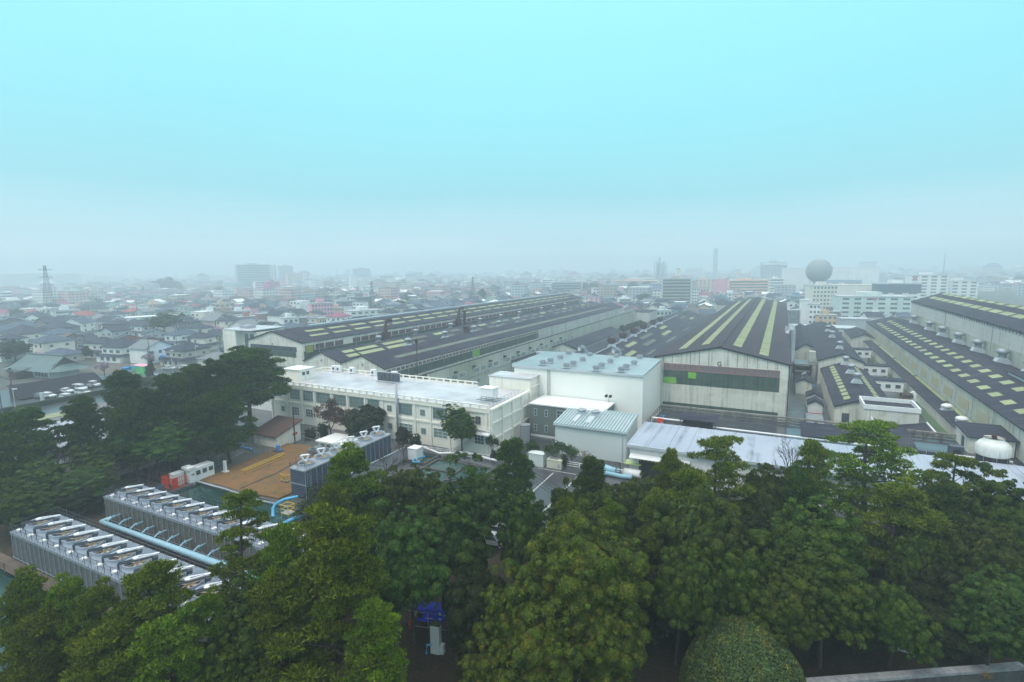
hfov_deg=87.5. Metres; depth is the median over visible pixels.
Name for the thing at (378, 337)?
roof ventilator
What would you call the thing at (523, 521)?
broadleaf tree
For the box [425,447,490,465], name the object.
basin fence
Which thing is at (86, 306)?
house
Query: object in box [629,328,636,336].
roof ventilator
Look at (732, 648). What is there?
clipped dome shrub
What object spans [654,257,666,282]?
works tower
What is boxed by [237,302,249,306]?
house
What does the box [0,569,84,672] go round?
pond water
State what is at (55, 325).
house
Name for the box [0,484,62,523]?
broadleaf tree
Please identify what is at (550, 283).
window
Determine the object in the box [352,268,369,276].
apartment block
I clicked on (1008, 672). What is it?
retaining wall
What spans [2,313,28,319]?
house
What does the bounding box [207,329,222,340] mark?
house
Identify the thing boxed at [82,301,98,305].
house
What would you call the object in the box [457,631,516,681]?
broadleaf tree
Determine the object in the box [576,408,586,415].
roof ventilator
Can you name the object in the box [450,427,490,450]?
outside stair
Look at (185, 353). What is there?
house
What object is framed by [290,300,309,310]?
house
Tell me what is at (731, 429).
steam pipe
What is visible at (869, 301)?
apartment block
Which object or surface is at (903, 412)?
parapet block
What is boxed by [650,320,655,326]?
roof ventilator
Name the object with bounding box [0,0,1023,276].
sky
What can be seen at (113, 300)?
apartment block
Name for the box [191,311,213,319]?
house
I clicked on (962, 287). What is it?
apartment block
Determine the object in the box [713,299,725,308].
house
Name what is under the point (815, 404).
alley hut
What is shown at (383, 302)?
house
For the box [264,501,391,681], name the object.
pine tree
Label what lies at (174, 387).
pine tree
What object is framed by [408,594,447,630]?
wire pen
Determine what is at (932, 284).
apartment block
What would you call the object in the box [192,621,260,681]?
broadleaf tree
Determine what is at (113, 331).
house
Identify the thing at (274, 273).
apartment block
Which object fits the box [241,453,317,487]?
lawn kerb pipe
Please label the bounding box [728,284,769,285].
window
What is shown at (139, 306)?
house
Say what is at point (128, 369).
lorry
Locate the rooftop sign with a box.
[675,268,681,277]
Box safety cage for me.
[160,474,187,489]
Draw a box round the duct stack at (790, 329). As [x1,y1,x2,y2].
[785,323,795,372]
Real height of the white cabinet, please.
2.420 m
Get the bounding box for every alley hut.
[795,372,812,393]
[805,389,822,407]
[807,396,823,414]
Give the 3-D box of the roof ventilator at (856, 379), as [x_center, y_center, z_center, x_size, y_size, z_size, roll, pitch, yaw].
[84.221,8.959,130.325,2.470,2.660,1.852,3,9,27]
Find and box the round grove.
[142,277,182,288]
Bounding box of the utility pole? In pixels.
[292,407,295,443]
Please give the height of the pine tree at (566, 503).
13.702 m
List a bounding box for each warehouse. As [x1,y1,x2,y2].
[14,402,181,475]
[244,400,271,410]
[627,421,1023,513]
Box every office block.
[222,324,285,352]
[270,367,539,454]
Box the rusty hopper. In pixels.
[901,391,916,402]
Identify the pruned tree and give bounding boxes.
[484,434,499,449]
[525,439,539,450]
[543,439,566,456]
[564,443,579,466]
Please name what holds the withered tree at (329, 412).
on the factory yard at (797, 408)
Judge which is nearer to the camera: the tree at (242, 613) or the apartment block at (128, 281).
the tree at (242, 613)
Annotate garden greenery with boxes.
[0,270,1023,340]
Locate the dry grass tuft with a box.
[981,670,991,679]
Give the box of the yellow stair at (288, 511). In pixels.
[280,501,294,519]
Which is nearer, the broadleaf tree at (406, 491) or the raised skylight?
the broadleaf tree at (406, 491)
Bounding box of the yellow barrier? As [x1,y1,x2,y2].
[280,473,290,482]
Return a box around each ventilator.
[375,335,381,341]
[403,338,411,345]
[441,331,448,337]
[463,326,469,332]
[471,325,476,331]
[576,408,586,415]
[590,409,599,416]
[607,337,615,346]
[619,332,626,341]
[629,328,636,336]
[640,324,646,331]
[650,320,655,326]
[657,317,662,323]
[829,331,835,337]
[836,341,843,348]
[841,356,849,364]
[845,364,855,373]
[851,372,862,383]
[909,315,918,323]
[924,321,934,330]
[936,326,948,336]
[940,403,952,410]
[952,332,965,344]
[955,416,968,421]
[970,339,985,353]
[993,348,1011,364]
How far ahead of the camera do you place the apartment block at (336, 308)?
432.95 m
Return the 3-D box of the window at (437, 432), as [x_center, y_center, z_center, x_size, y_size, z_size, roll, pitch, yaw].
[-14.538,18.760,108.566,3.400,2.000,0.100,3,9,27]
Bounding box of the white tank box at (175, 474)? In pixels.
[168,470,184,485]
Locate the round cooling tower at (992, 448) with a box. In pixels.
[974,434,1011,463]
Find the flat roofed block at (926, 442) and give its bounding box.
[647,404,1015,464]
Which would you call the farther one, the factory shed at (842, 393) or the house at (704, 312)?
the house at (704, 312)
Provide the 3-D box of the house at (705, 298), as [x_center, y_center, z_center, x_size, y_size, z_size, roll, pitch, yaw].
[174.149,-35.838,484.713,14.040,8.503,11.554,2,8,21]
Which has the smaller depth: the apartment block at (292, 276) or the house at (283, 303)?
the house at (283, 303)
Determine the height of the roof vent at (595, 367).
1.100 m
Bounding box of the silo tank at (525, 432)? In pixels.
[520,423,529,442]
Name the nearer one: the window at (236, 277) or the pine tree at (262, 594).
the pine tree at (262, 594)
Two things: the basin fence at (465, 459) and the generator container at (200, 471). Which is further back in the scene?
the basin fence at (465, 459)
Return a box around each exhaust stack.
[382,318,391,339]
[456,307,463,325]
[462,310,465,324]
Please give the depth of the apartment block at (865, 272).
745.00 m
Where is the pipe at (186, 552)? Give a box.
[99,514,255,579]
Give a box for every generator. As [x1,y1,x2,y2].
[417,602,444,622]
[546,457,563,469]
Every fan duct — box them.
[578,345,587,353]
[612,347,621,355]
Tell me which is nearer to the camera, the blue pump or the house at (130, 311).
the blue pump
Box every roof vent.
[538,359,546,364]
[546,357,554,362]
[557,355,564,359]
[562,362,570,367]
[570,360,577,365]
[579,357,586,361]
[592,365,600,370]
[598,362,605,367]
[606,358,614,363]
[617,366,625,371]
[623,363,630,368]
[630,360,638,365]
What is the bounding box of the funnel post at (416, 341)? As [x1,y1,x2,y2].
[414,339,417,375]
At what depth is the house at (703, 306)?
389.56 m
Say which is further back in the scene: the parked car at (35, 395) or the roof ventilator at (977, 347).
the parked car at (35, 395)
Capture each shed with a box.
[247,292,582,382]
[253,415,302,446]
[302,302,597,371]
[315,433,357,447]
[340,302,622,377]
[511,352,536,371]
[552,326,621,352]
[575,310,703,356]
[640,314,713,357]
[654,297,791,421]
[794,323,812,365]
[805,321,864,383]
[820,362,887,426]
[844,327,874,347]
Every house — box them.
[0,305,11,308]
[0,309,9,315]
[0,317,26,322]
[0,324,14,330]
[0,325,49,340]
[0,333,29,345]
[0,339,27,361]
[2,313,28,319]
[5,305,27,310]
[6,321,37,326]
[19,308,33,310]
[24,311,48,314]
[25,313,53,321]
[27,302,42,307]
[27,334,76,352]
[30,304,42,307]
[34,316,65,326]
[35,307,58,312]
[37,321,81,332]
[40,304,61,307]
[40,327,79,336]
[42,348,84,360]
[55,301,70,304]
[60,332,86,349]
[63,315,84,319]
[64,317,96,332]
[68,310,95,317]
[71,307,87,310]
[79,305,94,309]
[79,330,100,337]
[79,333,97,340]
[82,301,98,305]
[83,337,117,357]
[85,310,102,314]
[88,305,109,313]
[92,302,109,305]
[95,315,125,329]
[95,338,137,362]
[98,325,132,337]
[100,319,128,329]
[102,311,128,317]
[104,303,116,311]
[113,334,140,339]
[115,306,128,310]
[117,302,135,307]
[121,307,137,316]
[127,320,158,336]
[127,339,174,363]
[129,305,147,308]
[134,299,154,302]
[134,308,155,315]
[135,335,164,340]
[140,329,166,337]
[156,307,174,314]
[156,309,177,313]
[157,303,179,307]
[160,341,210,366]
[163,328,198,344]
[166,315,194,328]
[170,301,184,305]
[174,306,192,312]
[177,318,200,329]
[183,301,201,305]
[184,332,218,349]
[185,324,214,332]
[189,305,201,310]
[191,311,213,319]
[197,351,223,365]
[198,304,215,310]
[199,314,225,325]
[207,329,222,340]
[213,308,233,314]
[215,315,241,328]
[227,319,257,327]
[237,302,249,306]
[242,304,259,314]
[249,302,266,308]
[252,298,267,301]
[256,321,281,325]
[258,306,275,312]
[264,300,279,305]
[266,310,291,322]
[276,305,292,308]
[278,302,289,305]
[280,322,305,328]
[288,308,307,316]
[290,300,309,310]
[307,310,324,316]
[307,314,324,322]
[325,312,351,321]
[339,303,351,309]
[352,301,368,309]
[369,304,384,309]
[377,299,391,305]
[377,308,399,314]
[384,301,401,308]
[385,303,398,308]
[393,305,409,312]
[402,308,421,312]
[408,304,424,308]
[410,300,423,304]
[430,301,447,305]
[430,305,443,308]
[439,304,453,306]
[451,299,465,303]
[471,300,483,303]
[485,297,499,301]
[589,296,599,302]
[600,298,614,302]
[618,301,627,311]
[624,306,638,312]
[628,302,644,307]
[640,298,653,304]
[646,303,658,309]
[647,296,657,303]
[656,299,668,304]
[669,305,683,312]
[673,298,687,307]
[674,301,686,307]
[696,297,711,305]
[697,304,710,313]
[698,309,715,315]
[699,302,712,308]
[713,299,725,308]
[716,301,733,311]
[733,294,743,298]
[733,297,745,300]
[746,294,759,298]
[767,293,781,298]
[774,296,785,300]
[782,299,798,308]
[860,312,884,320]
[891,312,910,320]
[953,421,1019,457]
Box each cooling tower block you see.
[8,507,246,643]
[102,478,310,576]
[289,425,391,499]
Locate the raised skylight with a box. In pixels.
[1006,370,1023,381]
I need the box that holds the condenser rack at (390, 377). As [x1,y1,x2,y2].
[376,371,401,383]
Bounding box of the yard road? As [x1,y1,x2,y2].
[460,437,619,531]
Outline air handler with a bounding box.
[947,444,964,454]
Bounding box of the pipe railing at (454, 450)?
[423,446,489,459]
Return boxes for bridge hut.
[852,347,871,362]
[864,363,888,376]
[870,376,904,398]
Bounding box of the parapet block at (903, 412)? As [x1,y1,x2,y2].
[858,396,936,437]
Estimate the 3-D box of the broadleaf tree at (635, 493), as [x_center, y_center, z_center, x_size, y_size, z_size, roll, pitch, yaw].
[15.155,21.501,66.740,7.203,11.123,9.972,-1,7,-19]
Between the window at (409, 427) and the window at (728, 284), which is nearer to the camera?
the window at (409, 427)
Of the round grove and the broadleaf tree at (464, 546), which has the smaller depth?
the broadleaf tree at (464, 546)
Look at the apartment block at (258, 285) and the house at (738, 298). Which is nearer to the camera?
the house at (738, 298)
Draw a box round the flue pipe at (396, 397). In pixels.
[395,383,398,429]
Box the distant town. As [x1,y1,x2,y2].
[0,263,1023,304]
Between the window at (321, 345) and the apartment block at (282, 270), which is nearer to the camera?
the window at (321, 345)
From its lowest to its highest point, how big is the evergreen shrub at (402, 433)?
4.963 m
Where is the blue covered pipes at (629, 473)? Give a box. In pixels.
[604,459,641,478]
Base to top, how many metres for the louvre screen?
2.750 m
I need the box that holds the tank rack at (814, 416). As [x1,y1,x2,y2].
[804,413,825,423]
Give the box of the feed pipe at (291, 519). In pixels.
[283,500,342,522]
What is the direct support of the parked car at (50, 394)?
on the car park
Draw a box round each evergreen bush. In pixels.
[9,406,23,411]
[140,376,154,385]
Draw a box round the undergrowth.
[0,479,888,676]
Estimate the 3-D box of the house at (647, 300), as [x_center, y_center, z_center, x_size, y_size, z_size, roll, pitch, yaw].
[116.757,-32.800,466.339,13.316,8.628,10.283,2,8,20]
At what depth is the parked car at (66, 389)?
161.01 m
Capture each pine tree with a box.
[0,406,69,462]
[0,432,37,484]
[0,564,54,681]
[0,604,80,681]
[20,571,102,681]
[51,395,112,457]
[57,616,153,681]
[63,576,140,680]
[90,400,161,477]
[94,557,203,681]
[96,369,142,432]
[121,605,204,681]
[130,386,170,470]
[151,373,196,460]
[170,363,212,422]
[176,584,238,679]
[178,391,238,460]
[197,358,243,402]
[197,385,258,463]
[207,489,272,604]
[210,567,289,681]
[215,345,292,429]
[238,565,324,681]
[244,520,325,658]
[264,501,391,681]
[311,481,352,595]
[312,440,390,546]
[342,595,409,681]
[546,495,583,536]
[597,497,629,548]
[627,487,679,577]
[641,447,683,530]
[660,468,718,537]
[676,435,759,521]
[777,464,822,516]
[791,438,841,515]
[815,419,935,522]
[843,476,952,584]
[908,451,1005,536]
[919,479,979,538]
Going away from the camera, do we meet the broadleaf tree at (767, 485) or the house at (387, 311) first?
the broadleaf tree at (767, 485)
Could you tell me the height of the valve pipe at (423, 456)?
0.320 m
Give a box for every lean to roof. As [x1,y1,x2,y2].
[800,422,850,445]
[871,426,916,452]
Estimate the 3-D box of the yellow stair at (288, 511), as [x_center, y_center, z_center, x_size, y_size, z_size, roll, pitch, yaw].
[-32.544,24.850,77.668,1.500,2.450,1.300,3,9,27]
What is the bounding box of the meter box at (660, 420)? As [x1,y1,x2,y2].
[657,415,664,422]
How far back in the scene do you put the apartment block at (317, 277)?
1326.40 m
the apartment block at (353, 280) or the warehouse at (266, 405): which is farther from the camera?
the apartment block at (353, 280)
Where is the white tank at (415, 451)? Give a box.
[408,444,422,460]
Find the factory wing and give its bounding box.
[412,307,645,385]
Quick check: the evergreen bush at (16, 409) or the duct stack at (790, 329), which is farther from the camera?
the duct stack at (790, 329)
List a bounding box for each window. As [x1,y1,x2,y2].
[0,300,31,302]
[9,274,51,274]
[14,275,53,275]
[18,276,54,276]
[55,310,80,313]
[115,461,127,470]
[235,265,270,265]
[235,267,269,267]
[236,270,271,270]
[236,272,271,272]
[236,275,271,276]
[236,277,271,277]
[290,389,299,399]
[292,406,299,415]
[303,391,312,401]
[305,408,312,417]
[315,343,323,348]
[316,392,329,402]
[325,341,333,346]
[333,395,345,405]
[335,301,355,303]
[335,340,342,345]
[349,297,372,299]
[349,397,363,407]
[353,337,360,341]
[361,335,368,340]
[367,399,378,407]
[398,403,411,415]
[399,422,412,433]
[420,409,424,415]
[421,428,425,433]
[433,408,446,419]
[433,427,447,438]
[451,374,457,380]
[459,371,464,377]
[474,435,483,444]
[475,416,480,424]
[550,283,582,283]
[550,285,582,286]
[550,288,582,288]
[557,410,563,417]
[661,286,691,287]
[661,289,691,290]
[661,292,691,293]
[661,295,691,296]
[662,279,691,280]
[662,283,691,283]
[664,363,668,369]
[669,363,673,369]
[674,364,679,370]
[680,364,684,370]
[685,364,690,370]
[691,365,695,371]
[696,365,701,371]
[702,365,707,372]
[708,366,712,372]
[713,366,718,373]
[719,367,724,373]
[725,367,730,373]
[727,287,769,287]
[728,281,769,282]
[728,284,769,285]
[731,367,736,374]
[737,368,742,374]
[743,368,748,375]
[749,369,754,375]
[755,369,760,376]
[761,370,766,376]
[767,370,773,377]
[774,370,779,377]
[790,297,804,298]
[841,413,848,422]
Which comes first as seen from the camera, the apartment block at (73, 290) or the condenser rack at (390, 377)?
the condenser rack at (390, 377)
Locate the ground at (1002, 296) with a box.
[0,268,1023,520]
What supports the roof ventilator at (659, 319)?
on the factory shed at (642, 341)
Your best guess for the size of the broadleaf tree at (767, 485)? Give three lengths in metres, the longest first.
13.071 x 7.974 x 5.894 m
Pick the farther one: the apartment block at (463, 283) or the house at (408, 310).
the apartment block at (463, 283)
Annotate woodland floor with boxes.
[0,472,1017,681]
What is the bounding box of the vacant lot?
[84,361,162,374]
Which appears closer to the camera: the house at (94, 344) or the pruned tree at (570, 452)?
the pruned tree at (570, 452)
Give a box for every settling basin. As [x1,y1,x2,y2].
[404,452,440,465]
[414,458,494,498]
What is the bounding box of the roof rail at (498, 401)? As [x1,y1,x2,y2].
[465,389,518,404]
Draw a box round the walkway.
[0,552,195,662]
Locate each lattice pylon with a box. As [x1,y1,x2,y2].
[39,265,58,316]
[368,282,375,308]
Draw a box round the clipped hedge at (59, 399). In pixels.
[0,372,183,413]
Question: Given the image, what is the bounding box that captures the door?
[961,435,964,446]
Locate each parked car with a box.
[33,392,48,398]
[44,391,56,398]
[59,393,71,396]
[60,387,73,392]
[72,383,87,388]
[74,387,89,393]
[84,383,94,388]
[89,380,100,385]
[161,365,175,369]
[306,445,329,453]
[479,531,502,549]
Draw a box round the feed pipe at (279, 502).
[271,495,297,516]
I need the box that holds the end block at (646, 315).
[634,309,656,321]
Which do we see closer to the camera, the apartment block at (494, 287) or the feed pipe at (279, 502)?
the feed pipe at (279, 502)
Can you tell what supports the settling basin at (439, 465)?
on the ground at (1002, 296)
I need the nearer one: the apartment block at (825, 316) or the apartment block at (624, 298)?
the apartment block at (825, 316)
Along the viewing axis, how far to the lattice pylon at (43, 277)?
375.90 m
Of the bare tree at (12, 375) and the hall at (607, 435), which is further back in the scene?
the bare tree at (12, 375)
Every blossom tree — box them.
[92,361,110,375]
[139,353,153,359]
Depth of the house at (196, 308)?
442.81 m
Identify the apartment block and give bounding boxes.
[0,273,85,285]
[0,292,12,298]
[0,297,31,303]
[49,306,80,317]
[63,288,84,291]
[76,301,91,305]
[91,276,109,281]
[103,281,123,285]
[104,298,127,302]
[120,280,136,285]
[123,314,178,320]
[138,300,165,308]
[185,274,197,278]
[205,299,215,303]
[209,275,226,280]
[212,300,229,308]
[222,283,243,287]
[232,307,251,315]
[234,263,271,286]
[236,312,256,318]
[253,281,263,288]
[254,312,267,319]
[263,280,279,288]
[271,265,276,280]
[276,280,285,285]
[277,265,293,282]
[279,313,298,324]
[285,272,302,284]
[299,316,307,324]
[308,299,332,315]
[309,275,321,279]
[317,317,325,322]
[333,297,355,308]
[333,304,343,312]
[344,306,381,317]
[347,293,372,306]
[348,275,357,286]
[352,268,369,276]
[378,274,394,281]
[405,274,415,276]
[412,272,421,278]
[460,282,471,285]
[486,285,501,289]
[503,281,511,286]
[540,278,553,287]
[550,280,582,291]
[591,287,597,294]
[611,279,658,287]
[617,295,631,302]
[651,283,660,289]
[657,306,672,317]
[661,276,691,303]
[691,287,698,302]
[692,277,713,291]
[699,288,708,291]
[714,279,727,293]
[721,290,738,300]
[727,278,770,296]
[737,273,750,276]
[751,269,758,275]
[760,261,786,278]
[767,276,784,291]
[782,268,807,290]
[786,292,804,304]
[787,309,799,323]
[799,299,810,323]
[805,282,838,309]
[807,303,821,323]
[815,310,837,324]
[820,307,841,320]
[825,261,879,284]
[830,284,871,294]
[831,291,913,316]
[837,317,870,329]
[872,280,921,299]
[879,276,904,282]
[905,258,949,298]
[948,278,978,297]
[1017,283,1023,296]
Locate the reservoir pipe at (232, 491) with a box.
[193,480,287,506]
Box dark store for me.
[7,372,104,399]
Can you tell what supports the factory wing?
on the factory yard at (797, 408)
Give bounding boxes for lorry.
[122,365,140,373]
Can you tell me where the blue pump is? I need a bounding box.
[273,445,283,452]
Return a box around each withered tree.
[311,396,344,433]
[333,407,361,433]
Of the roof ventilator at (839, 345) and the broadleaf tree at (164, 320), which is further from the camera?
the broadleaf tree at (164, 320)
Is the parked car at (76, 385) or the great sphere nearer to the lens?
the parked car at (76, 385)
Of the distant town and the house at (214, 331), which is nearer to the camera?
the house at (214, 331)
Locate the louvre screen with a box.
[351,447,404,477]
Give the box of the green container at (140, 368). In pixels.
[130,364,147,374]
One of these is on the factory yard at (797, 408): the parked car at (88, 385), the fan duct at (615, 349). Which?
the fan duct at (615, 349)
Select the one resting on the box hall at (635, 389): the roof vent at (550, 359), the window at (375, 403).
the roof vent at (550, 359)
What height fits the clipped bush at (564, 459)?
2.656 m
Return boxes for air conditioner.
[331,365,337,371]
[335,365,341,372]
[349,367,355,373]
[370,369,376,375]
[917,448,925,454]
[926,450,935,454]
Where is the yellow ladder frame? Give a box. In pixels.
[242,453,285,473]
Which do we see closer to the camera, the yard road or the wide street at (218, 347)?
the yard road
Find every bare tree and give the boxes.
[0,368,22,384]
[45,445,84,466]
[128,456,171,486]
[177,433,214,463]
[373,451,398,476]
[395,440,413,464]
[774,434,803,474]
[871,534,901,550]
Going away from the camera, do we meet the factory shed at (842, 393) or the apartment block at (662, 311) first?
the factory shed at (842, 393)
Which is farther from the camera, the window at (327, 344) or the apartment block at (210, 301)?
the apartment block at (210, 301)
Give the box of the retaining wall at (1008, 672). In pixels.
[806,661,1023,681]
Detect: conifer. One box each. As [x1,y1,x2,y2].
[490,438,539,521]
[545,487,567,531]
[570,455,610,507]
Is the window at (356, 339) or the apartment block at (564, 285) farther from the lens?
the apartment block at (564, 285)
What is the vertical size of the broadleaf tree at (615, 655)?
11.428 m
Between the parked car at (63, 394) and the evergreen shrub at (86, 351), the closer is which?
the parked car at (63, 394)
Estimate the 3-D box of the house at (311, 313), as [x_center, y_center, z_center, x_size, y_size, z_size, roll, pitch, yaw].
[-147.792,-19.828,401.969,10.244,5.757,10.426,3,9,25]
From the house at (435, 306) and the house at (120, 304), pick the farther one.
the house at (120, 304)
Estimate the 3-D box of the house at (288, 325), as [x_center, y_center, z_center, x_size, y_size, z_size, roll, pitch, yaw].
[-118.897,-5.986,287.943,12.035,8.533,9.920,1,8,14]
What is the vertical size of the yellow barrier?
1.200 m
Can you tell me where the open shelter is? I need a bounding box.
[679,411,718,428]
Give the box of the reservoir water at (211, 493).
[174,484,297,523]
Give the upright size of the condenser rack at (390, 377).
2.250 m
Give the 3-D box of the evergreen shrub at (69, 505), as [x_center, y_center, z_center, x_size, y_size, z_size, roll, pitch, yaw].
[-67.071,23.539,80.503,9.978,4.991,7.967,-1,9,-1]
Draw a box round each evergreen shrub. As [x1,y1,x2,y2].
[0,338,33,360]
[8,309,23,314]
[42,483,104,515]
[81,345,92,358]
[144,360,155,376]
[341,404,386,436]
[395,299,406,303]
[395,426,412,444]
[441,565,506,650]
[451,604,493,658]
[454,640,491,681]
[618,325,628,331]
[625,323,636,329]
[629,538,658,579]
[632,571,667,648]
[634,320,646,325]
[637,293,650,300]
[651,575,703,638]
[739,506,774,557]
[828,630,888,655]
[889,563,965,630]
[893,582,1016,661]
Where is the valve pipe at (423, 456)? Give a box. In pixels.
[412,453,424,462]
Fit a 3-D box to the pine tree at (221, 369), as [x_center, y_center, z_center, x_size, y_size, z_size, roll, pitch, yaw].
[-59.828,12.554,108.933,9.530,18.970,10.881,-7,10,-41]
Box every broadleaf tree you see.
[0,454,65,490]
[0,477,47,528]
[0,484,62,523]
[47,462,120,511]
[60,443,115,483]
[106,404,179,476]
[134,416,204,472]
[149,310,185,330]
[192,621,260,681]
[219,575,256,620]
[241,661,298,681]
[355,465,417,538]
[357,498,451,644]
[382,463,442,526]
[417,451,499,616]
[436,403,476,450]
[455,469,502,526]
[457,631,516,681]
[472,557,558,658]
[495,488,552,569]
[495,592,592,681]
[520,497,654,665]
[556,576,651,681]
[558,476,591,532]
[585,484,639,538]
[610,472,658,527]
[651,486,744,567]
[651,543,725,664]
[701,540,781,619]
[735,558,829,650]
[738,462,797,527]
[742,493,869,587]
[754,517,878,668]
[869,579,943,670]
[882,531,939,588]
[943,518,1023,587]
[947,564,1023,665]
[959,462,1023,548]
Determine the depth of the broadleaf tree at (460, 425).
101.37 m
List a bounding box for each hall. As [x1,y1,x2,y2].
[3,353,88,379]
[512,351,661,430]
[553,406,638,462]
[865,316,1023,462]
[910,292,1023,369]
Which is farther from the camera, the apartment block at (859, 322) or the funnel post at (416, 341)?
the apartment block at (859, 322)
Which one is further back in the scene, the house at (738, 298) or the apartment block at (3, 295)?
the apartment block at (3, 295)
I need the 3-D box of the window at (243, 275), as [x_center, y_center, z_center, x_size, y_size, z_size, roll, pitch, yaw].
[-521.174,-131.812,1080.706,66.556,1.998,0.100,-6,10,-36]
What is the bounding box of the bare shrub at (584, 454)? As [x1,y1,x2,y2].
[577,450,590,456]
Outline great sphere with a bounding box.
[803,259,832,288]
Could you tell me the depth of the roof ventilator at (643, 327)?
240.55 m
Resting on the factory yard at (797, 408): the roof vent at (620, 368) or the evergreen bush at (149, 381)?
the evergreen bush at (149, 381)
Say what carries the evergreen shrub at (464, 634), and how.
on the woodland floor
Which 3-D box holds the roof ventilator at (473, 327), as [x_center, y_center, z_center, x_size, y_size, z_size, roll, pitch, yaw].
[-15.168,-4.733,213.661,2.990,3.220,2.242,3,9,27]
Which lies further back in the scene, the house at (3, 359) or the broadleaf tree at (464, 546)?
the house at (3, 359)
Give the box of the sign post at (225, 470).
[221,460,228,472]
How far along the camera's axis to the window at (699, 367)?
125.00 m
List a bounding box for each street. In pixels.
[1,373,215,419]
[210,341,223,352]
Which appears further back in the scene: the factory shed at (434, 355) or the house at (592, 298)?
the house at (592, 298)
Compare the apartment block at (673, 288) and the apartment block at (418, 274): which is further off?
the apartment block at (418, 274)
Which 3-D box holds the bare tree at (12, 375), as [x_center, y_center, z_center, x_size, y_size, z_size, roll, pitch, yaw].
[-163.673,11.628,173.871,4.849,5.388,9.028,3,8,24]
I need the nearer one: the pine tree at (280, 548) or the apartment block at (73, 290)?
the pine tree at (280, 548)
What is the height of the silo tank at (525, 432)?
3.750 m
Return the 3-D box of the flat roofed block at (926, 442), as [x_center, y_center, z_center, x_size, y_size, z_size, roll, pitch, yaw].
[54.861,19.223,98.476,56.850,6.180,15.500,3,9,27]
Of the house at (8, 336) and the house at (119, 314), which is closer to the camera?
the house at (8, 336)
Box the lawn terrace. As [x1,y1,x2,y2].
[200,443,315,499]
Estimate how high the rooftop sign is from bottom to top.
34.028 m
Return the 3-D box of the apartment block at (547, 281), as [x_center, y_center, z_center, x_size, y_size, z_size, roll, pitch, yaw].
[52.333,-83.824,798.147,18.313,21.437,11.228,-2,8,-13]
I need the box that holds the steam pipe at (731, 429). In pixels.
[652,417,1012,462]
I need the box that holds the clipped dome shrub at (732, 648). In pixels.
[678,614,805,681]
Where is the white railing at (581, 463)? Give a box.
[567,461,622,473]
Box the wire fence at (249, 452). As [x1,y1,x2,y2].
[215,444,278,466]
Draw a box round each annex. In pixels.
[529,395,614,438]
[863,340,1023,465]
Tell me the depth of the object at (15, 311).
416.59 m
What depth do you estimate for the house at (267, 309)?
411.25 m
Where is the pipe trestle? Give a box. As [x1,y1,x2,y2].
[81,520,231,575]
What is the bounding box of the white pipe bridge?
[423,446,496,460]
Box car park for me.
[0,367,181,407]
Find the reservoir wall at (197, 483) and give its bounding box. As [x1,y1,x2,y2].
[168,481,284,504]
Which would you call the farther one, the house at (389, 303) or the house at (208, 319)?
the house at (389, 303)
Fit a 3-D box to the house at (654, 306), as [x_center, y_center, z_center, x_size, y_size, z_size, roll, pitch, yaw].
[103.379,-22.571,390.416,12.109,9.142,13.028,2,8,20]
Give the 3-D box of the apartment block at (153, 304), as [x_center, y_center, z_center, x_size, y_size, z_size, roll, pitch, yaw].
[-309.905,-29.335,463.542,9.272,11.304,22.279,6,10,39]
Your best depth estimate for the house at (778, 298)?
476.63 m
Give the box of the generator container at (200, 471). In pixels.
[181,460,214,483]
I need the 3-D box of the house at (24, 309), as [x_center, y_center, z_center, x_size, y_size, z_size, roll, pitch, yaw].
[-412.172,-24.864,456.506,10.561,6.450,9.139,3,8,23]
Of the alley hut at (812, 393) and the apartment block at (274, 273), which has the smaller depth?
the alley hut at (812, 393)
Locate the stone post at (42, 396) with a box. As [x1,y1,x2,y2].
[39,392,44,400]
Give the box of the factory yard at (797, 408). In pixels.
[235,329,939,525]
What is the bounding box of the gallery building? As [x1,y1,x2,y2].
[788,324,855,336]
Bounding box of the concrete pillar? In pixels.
[425,620,444,654]
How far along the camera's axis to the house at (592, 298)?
492.13 m
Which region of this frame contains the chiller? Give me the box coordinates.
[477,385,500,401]
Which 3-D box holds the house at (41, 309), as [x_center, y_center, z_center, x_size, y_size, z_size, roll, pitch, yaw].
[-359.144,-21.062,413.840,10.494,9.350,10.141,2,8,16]
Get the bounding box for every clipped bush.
[303,427,316,439]
[317,422,328,437]
[409,433,421,444]
[490,449,496,458]
[560,453,567,467]
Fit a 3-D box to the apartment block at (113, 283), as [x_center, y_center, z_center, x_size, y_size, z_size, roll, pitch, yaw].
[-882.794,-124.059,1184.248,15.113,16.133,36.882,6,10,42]
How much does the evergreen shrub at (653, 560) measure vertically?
8.873 m
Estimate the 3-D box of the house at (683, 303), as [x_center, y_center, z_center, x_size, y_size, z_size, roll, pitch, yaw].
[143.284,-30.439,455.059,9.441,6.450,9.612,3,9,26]
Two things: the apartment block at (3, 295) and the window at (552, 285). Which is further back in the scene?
the window at (552, 285)
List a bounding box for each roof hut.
[284,365,314,380]
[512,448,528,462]
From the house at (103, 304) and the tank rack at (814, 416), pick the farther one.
the house at (103, 304)
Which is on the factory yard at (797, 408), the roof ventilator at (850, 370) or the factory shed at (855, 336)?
the factory shed at (855, 336)
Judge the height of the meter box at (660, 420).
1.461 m
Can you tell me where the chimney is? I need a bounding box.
[712,248,717,278]
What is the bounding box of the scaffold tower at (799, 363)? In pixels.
[793,351,816,381]

